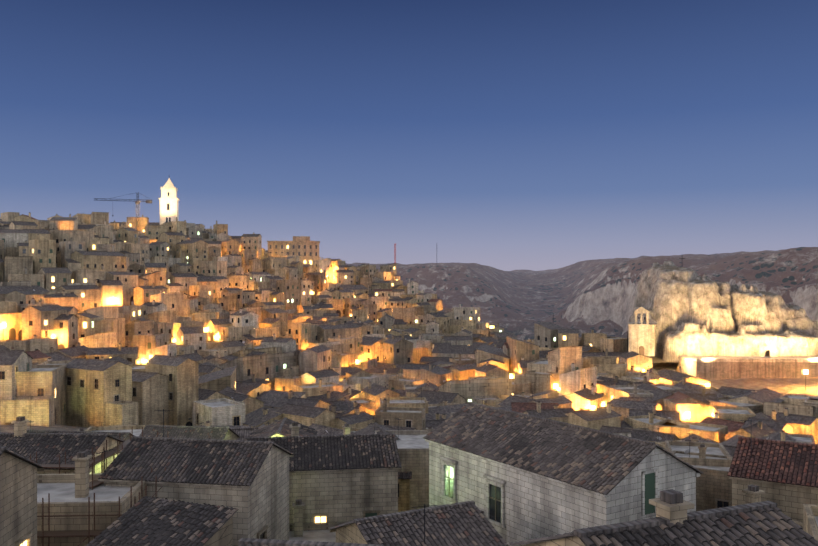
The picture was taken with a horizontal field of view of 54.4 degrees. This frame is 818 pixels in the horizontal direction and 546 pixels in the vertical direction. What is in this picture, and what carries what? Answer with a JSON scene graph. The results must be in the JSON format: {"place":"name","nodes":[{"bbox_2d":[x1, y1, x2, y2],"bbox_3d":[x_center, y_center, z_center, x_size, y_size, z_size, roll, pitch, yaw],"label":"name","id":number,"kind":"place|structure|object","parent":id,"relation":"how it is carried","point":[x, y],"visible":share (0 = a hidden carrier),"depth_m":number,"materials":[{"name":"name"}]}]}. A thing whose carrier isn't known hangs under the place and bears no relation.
{"place":"outdoors","nodes":[
{"label":"outdoors","id":0,"kind":"place"},
{"bbox_2d":[159,178,179,224],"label":"bell tower","id":1,"kind":"structure","parent":0,"point":[169,205],"depth_m":420.58,"materials":[{"name":"beige stone"}]},
{"bbox_2d":[0,247,817,432],"bbox_3d":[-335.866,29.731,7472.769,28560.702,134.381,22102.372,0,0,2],"label":"hillside terrain","id":2,"kind":"structure","parent":0,"point":[596,296],"depth_m":605.26,"materials":[{"name":"grey stone"}]},
{"bbox_2d":[30,427,167,545],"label":"scaffolding","id":3,"kind":"object","parent":2,"relation":"on","point":[89,533],"visible":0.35,"depth_m":40.77,"materials":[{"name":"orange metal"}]},
{"bbox_2d":[110,222,159,224],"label":"cathedral","id":4,"kind":"structure","parent":2,"relation":"on","point":[154,223],"depth_m":429.36,"materials":[{"name":"beige stone"}]},
{"bbox_2d":[95,192,395,262],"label":"crane and masts","id":5,"kind":"object","parent":2,"relation":"on","point":[139,201],"visible":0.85,"depth_m":408.66,"materials":[{"name":"metal"}]},
{"bbox_2d":[267,236,319,264],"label":"building","id":6,"kind":"structure","parent":2,"relation":"on","point":[306,248],"depth_m":421.75,"materials":[{"name":"stone"}]},
{"bbox_2d":[2,292,806,420],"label":"street lamp bodies","id":7,"kind":"object","parent":2,"relation":"on","point":[555,385],"visible":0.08,"depth_m":186.99,"materials":[{"name":"grey metal"}]},
{"bbox_2d":[0,278,814,543],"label":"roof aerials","id":8,"kind":"object","parent":2,"relation":"on","point":[658,438],"visible":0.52,"depth_m":79.75,"materials":[{"name":"grey metal"}]},
{"bbox_2d":[0,348,815,511],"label":"town houses","id":9,"kind":"structure","parent":2,"relation":"on","point":[118,397],"depth_m":122.61,"materials":[{"name":"stone"}]},
{"bbox_2d":[0,212,817,443],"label":"town houses","id":10,"kind":"structure","parent":2,"relation":"on","point":[232,293],"depth_m":237.19,"materials":[{"name":"stone"}]},
{"bbox_2d":[0,416,817,545],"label":"houses","id":11,"kind":"structure","parent":2,"relation":"on","point":[294,489],"depth_m":43.55,"materials":[{"name":"stone"}]},
{"bbox_2d":[423,401,802,545],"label":"house","id":12,"kind":"structure","parent":2,"relation":"on","point":[514,476],"depth_m":42.26,"materials":[{"name":"stone"}]},
{"bbox_2d":[624,261,817,361],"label":"rock cliff","id":13,"kind":"structure","parent":2,"relation":"on","point":[691,312],"depth_m":221.36,"materials":[{"name":"stone"}]},
{"bbox_2d":[628,258,817,380],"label":"church","id":14,"kind":"structure","parent":2,"relation":"on","point":[642,338],"depth_m":200.36,"materials":[{"name":"stone"}]},
{"bbox_2d":[0,0,817,270],"label":"sky","id":15,"kind":"structure","parent":0,"point":[505,135],"materials":[{"name":"blue"}]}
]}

